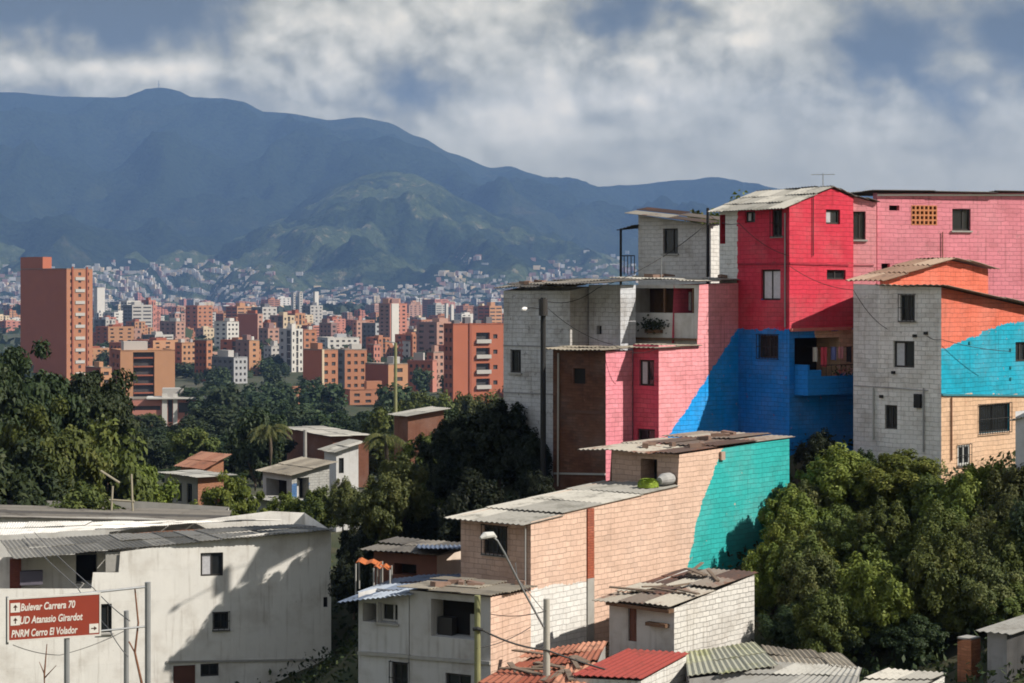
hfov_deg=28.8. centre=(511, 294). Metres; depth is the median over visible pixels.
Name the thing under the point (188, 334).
valley woods
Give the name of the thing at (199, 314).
apartment block
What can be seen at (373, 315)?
apartment block
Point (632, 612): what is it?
door
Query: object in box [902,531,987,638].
tree
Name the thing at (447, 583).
loose brick
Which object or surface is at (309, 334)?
apartment block
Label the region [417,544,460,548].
sheet
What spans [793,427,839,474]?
tree
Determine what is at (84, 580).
cable
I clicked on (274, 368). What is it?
tree
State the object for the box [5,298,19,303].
apartment block
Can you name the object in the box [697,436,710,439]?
loose brick
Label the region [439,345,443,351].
apartment block
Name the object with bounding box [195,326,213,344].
apartment block
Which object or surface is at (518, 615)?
cable
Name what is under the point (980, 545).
tree
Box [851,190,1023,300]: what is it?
house
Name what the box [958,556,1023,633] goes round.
tree
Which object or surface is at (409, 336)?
apartment block
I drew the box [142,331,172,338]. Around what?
apartment block
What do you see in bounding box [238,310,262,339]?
apartment block
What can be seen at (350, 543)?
tree
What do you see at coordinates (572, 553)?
house
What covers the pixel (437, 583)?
loose brick
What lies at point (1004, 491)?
tree
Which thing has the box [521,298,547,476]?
utility pole
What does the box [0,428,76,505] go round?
tree
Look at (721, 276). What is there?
loose brick
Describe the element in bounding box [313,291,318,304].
apartment block
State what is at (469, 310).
apartment block
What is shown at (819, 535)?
tree
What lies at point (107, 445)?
tree
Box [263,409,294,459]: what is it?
tree
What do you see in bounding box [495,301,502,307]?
apartment block
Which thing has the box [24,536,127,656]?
cable
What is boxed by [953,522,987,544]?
tree
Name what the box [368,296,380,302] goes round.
apartment block
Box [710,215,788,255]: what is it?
cable
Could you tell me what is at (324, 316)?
apartment block
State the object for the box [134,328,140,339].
apartment block
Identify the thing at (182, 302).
apartment block
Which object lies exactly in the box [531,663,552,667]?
loose plank
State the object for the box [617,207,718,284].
house
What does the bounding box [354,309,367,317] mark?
apartment block
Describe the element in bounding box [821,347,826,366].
garment
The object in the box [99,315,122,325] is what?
apartment block
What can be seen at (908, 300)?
window
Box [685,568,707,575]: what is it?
loose plank
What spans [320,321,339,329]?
apartment block
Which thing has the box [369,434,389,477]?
tree
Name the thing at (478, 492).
tree
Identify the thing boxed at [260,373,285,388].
tree
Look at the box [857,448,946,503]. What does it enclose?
tree
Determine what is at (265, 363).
tree
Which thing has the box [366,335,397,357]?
apartment block
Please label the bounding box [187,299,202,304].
apartment block
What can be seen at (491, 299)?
apartment block
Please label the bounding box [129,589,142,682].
bare branch
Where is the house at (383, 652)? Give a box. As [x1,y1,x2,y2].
[337,574,460,682]
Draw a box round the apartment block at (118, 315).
[103,310,122,322]
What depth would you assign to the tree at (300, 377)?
786.83 m
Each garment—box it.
[813,347,817,361]
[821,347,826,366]
[831,347,835,359]
[838,347,842,358]
[846,347,851,362]
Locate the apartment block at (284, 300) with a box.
[275,296,290,306]
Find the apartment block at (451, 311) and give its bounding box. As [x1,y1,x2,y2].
[450,304,453,321]
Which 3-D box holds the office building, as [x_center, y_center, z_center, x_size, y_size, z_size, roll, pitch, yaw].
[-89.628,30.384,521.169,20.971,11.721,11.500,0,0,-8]
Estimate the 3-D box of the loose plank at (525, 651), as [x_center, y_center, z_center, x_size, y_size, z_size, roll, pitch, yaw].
[0.585,10.613,58.981,1.335,0.040,0.201,0,-1,35]
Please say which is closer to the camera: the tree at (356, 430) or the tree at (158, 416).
the tree at (356, 430)
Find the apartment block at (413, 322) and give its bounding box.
[410,318,431,325]
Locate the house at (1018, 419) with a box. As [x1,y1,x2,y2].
[1009,411,1023,493]
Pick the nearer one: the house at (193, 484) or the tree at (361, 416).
the house at (193, 484)
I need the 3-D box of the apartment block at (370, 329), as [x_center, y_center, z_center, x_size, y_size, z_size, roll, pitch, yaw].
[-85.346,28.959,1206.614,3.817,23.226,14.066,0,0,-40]
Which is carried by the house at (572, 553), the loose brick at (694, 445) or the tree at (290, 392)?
the loose brick at (694, 445)
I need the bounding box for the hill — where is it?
[0,170,637,305]
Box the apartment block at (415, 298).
[406,297,422,304]
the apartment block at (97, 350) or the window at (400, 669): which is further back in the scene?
the apartment block at (97, 350)
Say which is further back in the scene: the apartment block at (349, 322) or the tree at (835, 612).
the apartment block at (349, 322)
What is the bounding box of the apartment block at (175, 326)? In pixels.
[160,318,184,336]
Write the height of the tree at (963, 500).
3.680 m
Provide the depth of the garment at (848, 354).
77.98 m
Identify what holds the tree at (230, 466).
on the ground
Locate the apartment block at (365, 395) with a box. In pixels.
[343,381,381,404]
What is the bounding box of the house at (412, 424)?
[388,406,450,464]
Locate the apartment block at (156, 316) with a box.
[141,297,160,330]
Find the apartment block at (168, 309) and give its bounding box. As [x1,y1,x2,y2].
[165,306,185,311]
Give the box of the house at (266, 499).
[253,495,302,511]
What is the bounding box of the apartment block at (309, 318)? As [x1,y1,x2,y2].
[305,314,312,322]
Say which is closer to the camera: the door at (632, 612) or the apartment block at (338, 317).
the door at (632, 612)
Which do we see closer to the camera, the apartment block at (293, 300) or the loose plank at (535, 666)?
the loose plank at (535, 666)
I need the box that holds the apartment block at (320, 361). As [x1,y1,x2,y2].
[303,343,337,400]
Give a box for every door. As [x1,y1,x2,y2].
[173,665,194,682]
[629,602,636,641]
[654,290,673,312]
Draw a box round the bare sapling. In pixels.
[39,644,56,682]
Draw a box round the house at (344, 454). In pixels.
[318,439,364,531]
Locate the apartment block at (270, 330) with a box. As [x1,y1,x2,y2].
[259,323,278,354]
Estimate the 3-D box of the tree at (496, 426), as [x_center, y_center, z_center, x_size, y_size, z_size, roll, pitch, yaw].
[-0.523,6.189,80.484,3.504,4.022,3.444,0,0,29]
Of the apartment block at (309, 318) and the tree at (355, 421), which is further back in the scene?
the apartment block at (309, 318)
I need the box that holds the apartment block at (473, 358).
[444,317,502,400]
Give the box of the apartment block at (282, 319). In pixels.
[270,312,301,328]
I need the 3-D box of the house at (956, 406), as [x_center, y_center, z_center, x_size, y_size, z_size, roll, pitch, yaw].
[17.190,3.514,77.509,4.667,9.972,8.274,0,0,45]
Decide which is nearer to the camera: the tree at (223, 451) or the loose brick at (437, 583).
the loose brick at (437, 583)
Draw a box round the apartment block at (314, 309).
[302,302,322,322]
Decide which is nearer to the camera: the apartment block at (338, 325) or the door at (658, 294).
the door at (658, 294)
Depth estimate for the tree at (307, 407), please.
444.98 m
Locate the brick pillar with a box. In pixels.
[957,635,979,681]
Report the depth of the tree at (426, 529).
80.15 m
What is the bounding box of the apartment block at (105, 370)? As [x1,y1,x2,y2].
[85,361,111,386]
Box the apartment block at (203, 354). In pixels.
[195,340,211,380]
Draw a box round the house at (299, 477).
[256,457,336,500]
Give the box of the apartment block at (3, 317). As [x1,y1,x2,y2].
[0,314,15,320]
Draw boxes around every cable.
[13,631,123,654]
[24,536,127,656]
[34,532,129,620]
[477,626,643,679]
[477,627,530,648]
[491,611,542,615]
[548,224,706,302]
[548,308,657,352]
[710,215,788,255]
[790,266,886,328]
[927,336,1009,351]
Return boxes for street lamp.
[479,532,549,682]
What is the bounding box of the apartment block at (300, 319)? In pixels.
[287,310,310,324]
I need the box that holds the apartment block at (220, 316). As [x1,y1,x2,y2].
[216,311,225,320]
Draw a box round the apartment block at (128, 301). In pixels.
[121,298,140,310]
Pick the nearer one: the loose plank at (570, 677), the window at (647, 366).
the loose plank at (570, 677)
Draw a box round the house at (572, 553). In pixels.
[444,431,794,657]
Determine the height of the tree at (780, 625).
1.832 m
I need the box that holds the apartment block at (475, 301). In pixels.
[471,298,482,305]
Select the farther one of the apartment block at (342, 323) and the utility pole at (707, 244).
the apartment block at (342, 323)
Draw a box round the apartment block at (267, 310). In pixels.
[251,304,276,321]
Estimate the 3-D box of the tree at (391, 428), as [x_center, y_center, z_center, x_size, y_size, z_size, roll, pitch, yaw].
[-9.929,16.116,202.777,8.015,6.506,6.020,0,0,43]
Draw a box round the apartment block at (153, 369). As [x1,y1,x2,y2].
[111,341,174,396]
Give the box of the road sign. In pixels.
[6,582,150,682]
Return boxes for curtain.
[689,292,690,309]
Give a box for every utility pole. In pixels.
[303,430,306,456]
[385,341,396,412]
[473,595,482,682]
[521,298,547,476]
[706,208,708,282]
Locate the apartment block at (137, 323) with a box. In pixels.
[126,319,152,333]
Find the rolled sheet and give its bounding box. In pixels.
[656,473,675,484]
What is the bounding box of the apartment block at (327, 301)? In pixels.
[319,300,336,304]
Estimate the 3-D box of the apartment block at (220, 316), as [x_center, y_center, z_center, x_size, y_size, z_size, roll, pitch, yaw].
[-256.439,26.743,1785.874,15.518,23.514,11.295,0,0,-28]
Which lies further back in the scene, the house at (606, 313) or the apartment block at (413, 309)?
the apartment block at (413, 309)
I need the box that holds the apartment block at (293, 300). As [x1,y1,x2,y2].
[291,292,295,310]
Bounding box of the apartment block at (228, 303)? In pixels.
[222,302,234,304]
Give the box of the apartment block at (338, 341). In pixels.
[317,334,358,348]
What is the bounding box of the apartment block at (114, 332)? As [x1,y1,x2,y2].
[96,324,133,346]
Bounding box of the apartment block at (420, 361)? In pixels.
[407,353,436,391]
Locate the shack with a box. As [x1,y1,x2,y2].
[359,536,460,584]
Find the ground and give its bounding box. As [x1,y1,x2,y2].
[0,332,1023,682]
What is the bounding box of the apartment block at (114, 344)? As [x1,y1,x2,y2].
[109,342,120,366]
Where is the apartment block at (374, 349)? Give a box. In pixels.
[367,341,380,361]
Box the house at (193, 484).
[158,469,236,505]
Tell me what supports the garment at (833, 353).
hanging from the clothes line
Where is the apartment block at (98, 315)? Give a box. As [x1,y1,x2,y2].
[94,311,103,318]
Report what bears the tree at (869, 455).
on the ground
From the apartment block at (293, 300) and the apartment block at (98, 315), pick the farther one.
the apartment block at (293, 300)
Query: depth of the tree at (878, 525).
66.30 m
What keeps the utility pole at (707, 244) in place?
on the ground
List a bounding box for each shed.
[478,640,606,682]
[571,648,688,682]
[685,641,777,682]
[724,661,861,682]
[761,644,859,676]
[858,668,945,682]
[974,615,1023,682]
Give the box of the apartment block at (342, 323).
[329,317,345,331]
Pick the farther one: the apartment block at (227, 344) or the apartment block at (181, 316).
the apartment block at (181, 316)
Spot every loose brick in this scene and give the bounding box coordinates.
[430,581,443,586]
[442,581,450,585]
[448,578,460,583]
[466,580,484,584]
[467,582,482,585]
[515,580,525,584]
[642,442,648,447]
[649,274,663,277]
[669,442,675,446]
[688,443,701,447]
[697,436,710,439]
[711,433,724,436]
[718,274,726,277]
[721,430,735,434]
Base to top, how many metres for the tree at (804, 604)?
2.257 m
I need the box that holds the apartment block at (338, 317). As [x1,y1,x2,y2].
[327,315,341,318]
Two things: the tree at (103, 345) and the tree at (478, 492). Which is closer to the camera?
the tree at (478, 492)
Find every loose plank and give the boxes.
[499,667,550,669]
[507,662,519,671]
[510,667,542,674]
[511,649,542,654]
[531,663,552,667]
[533,661,565,668]
[540,668,564,681]
[564,669,573,680]
[569,655,590,662]
[570,657,580,668]
[609,586,653,591]
[641,585,666,587]
[652,587,685,593]
[671,582,691,586]
[676,589,699,594]
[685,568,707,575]
[687,562,703,573]
[706,569,719,580]
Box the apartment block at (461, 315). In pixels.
[454,312,472,322]
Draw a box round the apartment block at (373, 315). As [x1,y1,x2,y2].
[368,312,378,320]
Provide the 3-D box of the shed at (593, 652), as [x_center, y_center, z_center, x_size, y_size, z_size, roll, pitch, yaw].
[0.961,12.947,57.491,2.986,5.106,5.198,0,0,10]
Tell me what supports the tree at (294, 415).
on the ground
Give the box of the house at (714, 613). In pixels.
[592,568,757,682]
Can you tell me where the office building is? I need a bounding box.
[129,387,206,425]
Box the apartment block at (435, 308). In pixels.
[427,303,448,317]
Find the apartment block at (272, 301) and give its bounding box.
[261,297,279,306]
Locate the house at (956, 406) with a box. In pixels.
[845,257,1023,483]
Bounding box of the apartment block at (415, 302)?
[404,300,419,304]
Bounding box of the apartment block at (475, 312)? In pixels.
[473,304,483,319]
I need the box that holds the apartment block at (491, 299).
[484,297,496,304]
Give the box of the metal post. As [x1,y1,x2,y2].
[124,610,128,682]
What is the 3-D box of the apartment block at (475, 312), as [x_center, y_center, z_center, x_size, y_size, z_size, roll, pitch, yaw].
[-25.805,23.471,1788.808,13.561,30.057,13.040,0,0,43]
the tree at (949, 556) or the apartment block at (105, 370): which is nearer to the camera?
the tree at (949, 556)
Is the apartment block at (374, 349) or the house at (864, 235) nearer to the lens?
the house at (864, 235)
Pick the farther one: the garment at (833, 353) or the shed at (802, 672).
the garment at (833, 353)
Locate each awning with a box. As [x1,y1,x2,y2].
[355,557,382,594]
[373,562,391,585]
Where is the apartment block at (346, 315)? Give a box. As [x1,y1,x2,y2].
[342,311,355,319]
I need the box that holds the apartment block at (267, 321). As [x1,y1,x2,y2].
[263,319,275,327]
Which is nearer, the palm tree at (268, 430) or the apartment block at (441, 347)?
the palm tree at (268, 430)
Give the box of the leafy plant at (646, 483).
[637,478,658,488]
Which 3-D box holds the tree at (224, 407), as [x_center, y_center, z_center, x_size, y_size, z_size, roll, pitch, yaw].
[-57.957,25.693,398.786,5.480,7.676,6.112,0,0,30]
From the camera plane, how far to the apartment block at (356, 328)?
1251.88 m
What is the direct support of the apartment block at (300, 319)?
on the ground
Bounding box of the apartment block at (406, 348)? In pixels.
[399,341,410,359]
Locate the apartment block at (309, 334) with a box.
[303,326,316,348]
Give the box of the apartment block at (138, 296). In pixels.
[134,292,143,300]
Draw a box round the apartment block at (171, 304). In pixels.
[161,303,174,305]
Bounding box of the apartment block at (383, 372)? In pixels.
[365,356,407,393]
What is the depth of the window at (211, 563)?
81.86 m
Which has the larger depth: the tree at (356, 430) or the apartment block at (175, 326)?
the apartment block at (175, 326)
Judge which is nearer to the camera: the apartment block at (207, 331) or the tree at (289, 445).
the tree at (289, 445)
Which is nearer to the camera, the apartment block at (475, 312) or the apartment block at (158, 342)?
the apartment block at (158, 342)
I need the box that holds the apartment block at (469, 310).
[462,309,472,313]
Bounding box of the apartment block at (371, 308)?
[365,304,378,312]
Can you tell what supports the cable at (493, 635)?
attached to the utility pole at (477, 639)
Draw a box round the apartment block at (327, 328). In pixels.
[319,319,336,336]
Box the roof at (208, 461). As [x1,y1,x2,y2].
[174,451,231,472]
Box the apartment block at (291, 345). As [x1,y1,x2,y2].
[279,324,302,371]
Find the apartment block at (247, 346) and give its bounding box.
[236,335,258,375]
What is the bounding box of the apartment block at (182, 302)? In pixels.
[179,299,189,306]
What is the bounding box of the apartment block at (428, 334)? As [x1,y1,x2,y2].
[416,318,461,352]
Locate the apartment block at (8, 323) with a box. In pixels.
[0,320,19,331]
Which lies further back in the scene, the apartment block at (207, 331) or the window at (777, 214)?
the apartment block at (207, 331)
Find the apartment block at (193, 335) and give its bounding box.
[185,327,194,339]
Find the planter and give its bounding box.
[636,314,669,334]
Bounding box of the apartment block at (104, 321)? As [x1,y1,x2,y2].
[94,317,115,331]
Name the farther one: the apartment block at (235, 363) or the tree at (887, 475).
the apartment block at (235, 363)
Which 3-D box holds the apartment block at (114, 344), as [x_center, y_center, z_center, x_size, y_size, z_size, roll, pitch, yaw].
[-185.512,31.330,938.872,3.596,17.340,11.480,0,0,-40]
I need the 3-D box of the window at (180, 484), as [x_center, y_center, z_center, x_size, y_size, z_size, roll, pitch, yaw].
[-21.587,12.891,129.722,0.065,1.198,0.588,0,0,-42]
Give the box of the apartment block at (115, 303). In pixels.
[110,300,125,304]
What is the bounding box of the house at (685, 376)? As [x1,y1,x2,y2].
[546,275,739,490]
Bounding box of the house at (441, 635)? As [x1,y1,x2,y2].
[397,576,536,682]
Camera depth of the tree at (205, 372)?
862.28 m
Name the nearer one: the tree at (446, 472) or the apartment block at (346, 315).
the tree at (446, 472)
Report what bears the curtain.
hanging from the house at (685, 376)
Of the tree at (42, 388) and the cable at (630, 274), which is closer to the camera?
the cable at (630, 274)
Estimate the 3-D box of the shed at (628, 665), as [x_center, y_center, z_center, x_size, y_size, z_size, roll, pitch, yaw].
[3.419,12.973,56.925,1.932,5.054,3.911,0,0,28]
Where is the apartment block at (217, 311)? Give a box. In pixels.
[213,309,222,312]
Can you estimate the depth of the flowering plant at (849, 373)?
77.87 m
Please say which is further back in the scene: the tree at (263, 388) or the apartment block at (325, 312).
the apartment block at (325, 312)
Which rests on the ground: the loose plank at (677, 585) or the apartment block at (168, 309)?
the apartment block at (168, 309)
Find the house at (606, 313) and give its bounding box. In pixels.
[494,278,640,486]
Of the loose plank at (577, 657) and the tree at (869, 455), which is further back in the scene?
the tree at (869, 455)
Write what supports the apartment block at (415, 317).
on the ground
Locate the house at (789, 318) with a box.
[707,185,856,455]
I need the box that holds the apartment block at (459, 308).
[456,304,472,313]
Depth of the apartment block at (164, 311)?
3014.44 m
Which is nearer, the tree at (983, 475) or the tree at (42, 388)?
the tree at (983, 475)
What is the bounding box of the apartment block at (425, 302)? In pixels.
[422,298,447,314]
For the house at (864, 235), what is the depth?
79.35 m
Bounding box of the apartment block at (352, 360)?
[338,344,366,392]
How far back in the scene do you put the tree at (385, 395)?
482.15 m
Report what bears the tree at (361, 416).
on the ground
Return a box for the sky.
[0,0,1023,192]
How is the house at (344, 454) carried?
on the ground
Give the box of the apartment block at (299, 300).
[297,292,302,312]
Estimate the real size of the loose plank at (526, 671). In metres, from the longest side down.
1.150 x 0.242 x 0.041 m
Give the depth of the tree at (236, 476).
164.48 m
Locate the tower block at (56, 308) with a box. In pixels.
[20,257,92,380]
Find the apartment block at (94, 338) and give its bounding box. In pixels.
[93,332,95,344]
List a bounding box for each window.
[101,604,112,634]
[178,483,181,500]
[188,483,191,502]
[201,552,222,575]
[201,663,217,675]
[212,611,229,631]
[339,458,342,472]
[375,603,398,625]
[389,661,408,682]
[447,673,470,682]
[481,524,508,557]
[508,350,521,374]
[639,429,654,439]
[641,360,653,385]
[661,229,678,254]
[747,212,754,221]
[756,334,778,359]
[763,270,779,299]
[770,208,782,237]
[826,210,837,223]
[827,270,843,278]
[853,212,867,240]
[886,405,896,428]
[895,341,913,366]
[898,294,915,322]
[951,209,972,231]
[957,443,971,467]
[978,402,1011,434]
[1015,342,1023,360]
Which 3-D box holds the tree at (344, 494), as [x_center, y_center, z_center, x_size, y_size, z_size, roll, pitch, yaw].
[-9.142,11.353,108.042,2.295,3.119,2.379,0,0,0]
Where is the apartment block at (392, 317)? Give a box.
[379,298,406,344]
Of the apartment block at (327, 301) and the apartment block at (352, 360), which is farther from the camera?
the apartment block at (327, 301)
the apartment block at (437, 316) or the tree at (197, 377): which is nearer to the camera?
the tree at (197, 377)
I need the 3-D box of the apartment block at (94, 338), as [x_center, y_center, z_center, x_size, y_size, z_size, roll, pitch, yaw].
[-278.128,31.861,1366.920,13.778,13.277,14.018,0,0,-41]
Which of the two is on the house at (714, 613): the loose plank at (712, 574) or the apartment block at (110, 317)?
the loose plank at (712, 574)
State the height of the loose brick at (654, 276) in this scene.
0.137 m
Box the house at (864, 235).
[853,195,879,284]
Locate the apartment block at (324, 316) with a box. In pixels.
[323,314,340,318]
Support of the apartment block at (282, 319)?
on the ground
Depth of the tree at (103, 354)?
970.55 m
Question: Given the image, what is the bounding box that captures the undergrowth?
[235,429,1023,682]
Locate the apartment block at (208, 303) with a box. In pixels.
[199,301,213,305]
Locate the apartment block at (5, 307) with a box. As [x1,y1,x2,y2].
[2,304,14,310]
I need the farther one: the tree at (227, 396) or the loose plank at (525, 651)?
the tree at (227, 396)
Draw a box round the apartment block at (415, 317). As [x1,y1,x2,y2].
[410,316,425,318]
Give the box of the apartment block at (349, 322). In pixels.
[346,318,374,332]
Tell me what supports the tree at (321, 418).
on the ground
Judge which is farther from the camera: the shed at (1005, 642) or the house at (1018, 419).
the house at (1018, 419)
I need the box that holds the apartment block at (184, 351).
[175,339,194,364]
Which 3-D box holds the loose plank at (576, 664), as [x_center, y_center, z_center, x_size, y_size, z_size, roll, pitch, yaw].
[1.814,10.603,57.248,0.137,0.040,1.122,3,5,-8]
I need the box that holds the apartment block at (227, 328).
[214,318,238,349]
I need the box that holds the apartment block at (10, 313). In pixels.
[4,309,19,317]
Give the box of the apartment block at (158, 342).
[132,337,177,348]
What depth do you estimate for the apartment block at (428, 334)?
1029.48 m
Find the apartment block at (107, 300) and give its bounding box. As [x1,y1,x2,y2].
[105,298,113,302]
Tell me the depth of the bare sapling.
52.99 m
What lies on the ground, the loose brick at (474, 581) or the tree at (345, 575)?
the tree at (345, 575)
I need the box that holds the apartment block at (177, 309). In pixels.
[171,306,185,316]
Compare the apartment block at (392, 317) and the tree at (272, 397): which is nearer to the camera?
the tree at (272, 397)
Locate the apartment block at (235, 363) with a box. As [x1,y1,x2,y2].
[212,350,246,383]
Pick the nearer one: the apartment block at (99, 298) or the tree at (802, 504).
the tree at (802, 504)
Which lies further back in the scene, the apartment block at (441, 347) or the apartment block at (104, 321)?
the apartment block at (104, 321)
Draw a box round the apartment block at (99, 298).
[94,287,104,312]
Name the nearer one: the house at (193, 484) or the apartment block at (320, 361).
the house at (193, 484)
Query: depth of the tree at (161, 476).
174.24 m
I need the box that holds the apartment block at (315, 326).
[302,323,318,336]
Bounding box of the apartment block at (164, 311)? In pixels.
[161,308,170,314]
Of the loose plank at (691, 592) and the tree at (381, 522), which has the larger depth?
the tree at (381, 522)
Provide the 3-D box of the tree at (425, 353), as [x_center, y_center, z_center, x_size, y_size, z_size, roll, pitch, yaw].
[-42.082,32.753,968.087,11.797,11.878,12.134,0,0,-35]
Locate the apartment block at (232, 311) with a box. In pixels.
[226,303,252,317]
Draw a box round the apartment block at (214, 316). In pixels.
[213,312,215,326]
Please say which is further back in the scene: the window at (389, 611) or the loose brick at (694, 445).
the loose brick at (694, 445)
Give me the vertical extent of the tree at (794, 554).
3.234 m
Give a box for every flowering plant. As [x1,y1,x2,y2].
[832,365,847,375]
[841,365,852,374]
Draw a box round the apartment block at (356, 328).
[352,316,365,343]
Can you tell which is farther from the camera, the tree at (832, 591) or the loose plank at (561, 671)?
the tree at (832, 591)
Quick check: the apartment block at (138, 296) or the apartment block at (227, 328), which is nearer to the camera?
the apartment block at (227, 328)
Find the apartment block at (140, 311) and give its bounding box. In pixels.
[123,302,151,326]
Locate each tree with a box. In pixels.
[0,350,59,446]
[0,394,112,499]
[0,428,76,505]
[3,337,89,477]
[49,480,125,509]
[58,368,149,477]
[74,409,157,501]
[93,350,108,366]
[93,358,106,365]
[96,342,108,346]
[108,414,166,431]
[118,455,180,502]
[126,429,167,467]
[139,427,171,440]
[141,412,165,428]
[152,437,183,471]
[157,466,180,481]
[158,444,228,467]
[159,418,216,441]
[165,426,220,466]
[175,362,194,377]
[177,383,220,410]
[180,404,241,438]
[185,400,206,415]
[193,372,202,384]
[193,381,231,395]
[200,470,267,515]
[201,384,249,408]
[202,368,210,379]
[205,365,231,384]
[208,403,230,424]
[210,376,236,389]
[216,432,237,472]
[224,433,297,486]
[226,406,284,490]
[230,472,247,482]
[235,466,262,484]
[236,399,289,417]
[239,389,291,412]
[242,382,280,412]
[247,424,292,465]
[254,358,274,375]
[259,342,266,354]
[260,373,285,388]
[262,363,280,386]
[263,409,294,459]
[266,354,283,364]
[266,491,303,511]
[269,403,332,418]
[270,401,305,414]
[272,405,318,426]
[275,379,298,403]
[279,366,289,377]
[293,484,336,528]
[294,375,302,385]
[294,382,348,412]
[297,410,348,429]
[298,380,322,393]
[300,376,328,391]
[304,402,348,416]
[322,475,361,531]
[327,547,370,619]
[329,523,377,603]
[331,411,364,429]
[346,420,380,454]
[347,471,410,544]
[348,417,374,430]
[351,418,361,425]
[356,405,397,421]
[360,404,402,453]
[360,564,373,588]
[362,433,404,461]
[367,353,377,362]
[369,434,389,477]
[374,382,419,409]
[375,503,444,544]
[377,451,434,536]
[382,433,393,461]
[387,423,393,435]
[395,432,448,510]
[397,388,437,410]
[411,367,433,392]
[411,410,485,504]
[418,349,430,359]
[421,389,458,410]
[421,404,468,428]
[435,535,460,549]
[437,467,519,541]
[438,375,443,392]
[450,398,530,490]
[454,391,483,417]
[471,389,502,418]
[501,427,552,491]
[518,469,555,498]
[741,542,784,618]
[756,601,804,649]
[757,483,831,543]
[761,487,781,524]
[761,503,815,549]
[766,529,840,603]
[772,546,848,589]
[775,546,841,607]
[782,524,840,567]
[785,479,833,514]
[791,585,870,658]
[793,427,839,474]
[794,442,878,516]
[794,592,830,652]
[813,503,865,567]
[823,612,888,657]
[827,564,880,602]
[836,547,920,656]
[837,514,916,564]
[849,497,912,575]
[856,447,877,482]
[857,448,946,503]
[880,613,949,667]
[896,472,945,526]
[896,541,957,621]
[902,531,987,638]
[908,499,973,552]
[916,572,976,640]
[919,463,994,524]
[948,459,1005,516]
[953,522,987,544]
[958,516,1014,569]
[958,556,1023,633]
[968,581,1023,627]
[969,463,1023,520]
[973,508,1009,529]
[986,517,1014,540]
[987,520,1023,590]
[995,493,1023,549]
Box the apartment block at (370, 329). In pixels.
[362,323,378,346]
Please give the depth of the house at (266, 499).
123.34 m
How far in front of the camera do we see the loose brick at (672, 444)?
70.09 m
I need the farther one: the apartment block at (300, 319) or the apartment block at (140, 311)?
the apartment block at (140, 311)
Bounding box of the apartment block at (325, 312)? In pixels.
[323,310,332,314]
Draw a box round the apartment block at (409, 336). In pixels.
[395,332,415,361]
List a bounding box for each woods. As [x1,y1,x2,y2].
[0,302,502,319]
[0,310,460,377]
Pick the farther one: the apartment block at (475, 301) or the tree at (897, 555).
the apartment block at (475, 301)
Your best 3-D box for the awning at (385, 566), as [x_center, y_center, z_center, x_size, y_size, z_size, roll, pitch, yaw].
[-4.187,9.345,64.800,0.593,1.165,1.860,0,0,0]
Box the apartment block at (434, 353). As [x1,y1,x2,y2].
[427,345,443,388]
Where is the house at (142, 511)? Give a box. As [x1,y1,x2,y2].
[0,500,231,556]
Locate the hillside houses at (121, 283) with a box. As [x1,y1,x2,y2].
[0,250,637,305]
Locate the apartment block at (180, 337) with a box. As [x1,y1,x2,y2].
[173,336,188,341]
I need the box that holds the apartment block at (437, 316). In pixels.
[429,314,449,321]
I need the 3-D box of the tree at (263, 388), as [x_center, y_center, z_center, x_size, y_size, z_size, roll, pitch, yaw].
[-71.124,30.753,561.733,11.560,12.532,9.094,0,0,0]
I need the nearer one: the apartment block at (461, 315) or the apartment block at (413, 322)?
the apartment block at (413, 322)
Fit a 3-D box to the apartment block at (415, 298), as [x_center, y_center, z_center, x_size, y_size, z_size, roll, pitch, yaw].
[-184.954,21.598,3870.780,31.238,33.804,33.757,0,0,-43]
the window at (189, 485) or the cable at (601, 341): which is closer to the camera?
the cable at (601, 341)
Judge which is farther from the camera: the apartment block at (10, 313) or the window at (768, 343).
the apartment block at (10, 313)
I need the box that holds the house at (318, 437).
[287,426,369,486]
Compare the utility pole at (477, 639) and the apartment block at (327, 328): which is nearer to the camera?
the utility pole at (477, 639)
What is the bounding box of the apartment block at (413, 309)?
[407,303,421,316]
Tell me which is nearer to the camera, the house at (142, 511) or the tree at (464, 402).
the house at (142, 511)
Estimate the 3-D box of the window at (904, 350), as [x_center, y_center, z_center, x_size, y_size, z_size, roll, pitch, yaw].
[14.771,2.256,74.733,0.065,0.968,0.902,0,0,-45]
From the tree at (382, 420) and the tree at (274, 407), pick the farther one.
the tree at (274, 407)
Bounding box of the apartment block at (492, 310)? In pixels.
[478,302,501,322]
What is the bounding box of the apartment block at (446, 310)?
[445,303,447,317]
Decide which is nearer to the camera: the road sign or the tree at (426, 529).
the road sign
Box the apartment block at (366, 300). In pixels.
[362,298,371,304]
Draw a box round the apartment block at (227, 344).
[220,337,260,368]
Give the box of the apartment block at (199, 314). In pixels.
[186,302,212,331]
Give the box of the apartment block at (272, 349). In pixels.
[264,341,278,358]
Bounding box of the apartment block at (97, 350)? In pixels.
[93,346,108,366]
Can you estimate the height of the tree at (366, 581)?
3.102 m
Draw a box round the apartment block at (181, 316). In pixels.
[169,312,185,326]
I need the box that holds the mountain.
[0,88,872,277]
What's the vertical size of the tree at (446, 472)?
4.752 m
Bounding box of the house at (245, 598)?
[0,511,333,682]
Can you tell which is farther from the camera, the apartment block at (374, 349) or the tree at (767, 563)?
the apartment block at (374, 349)

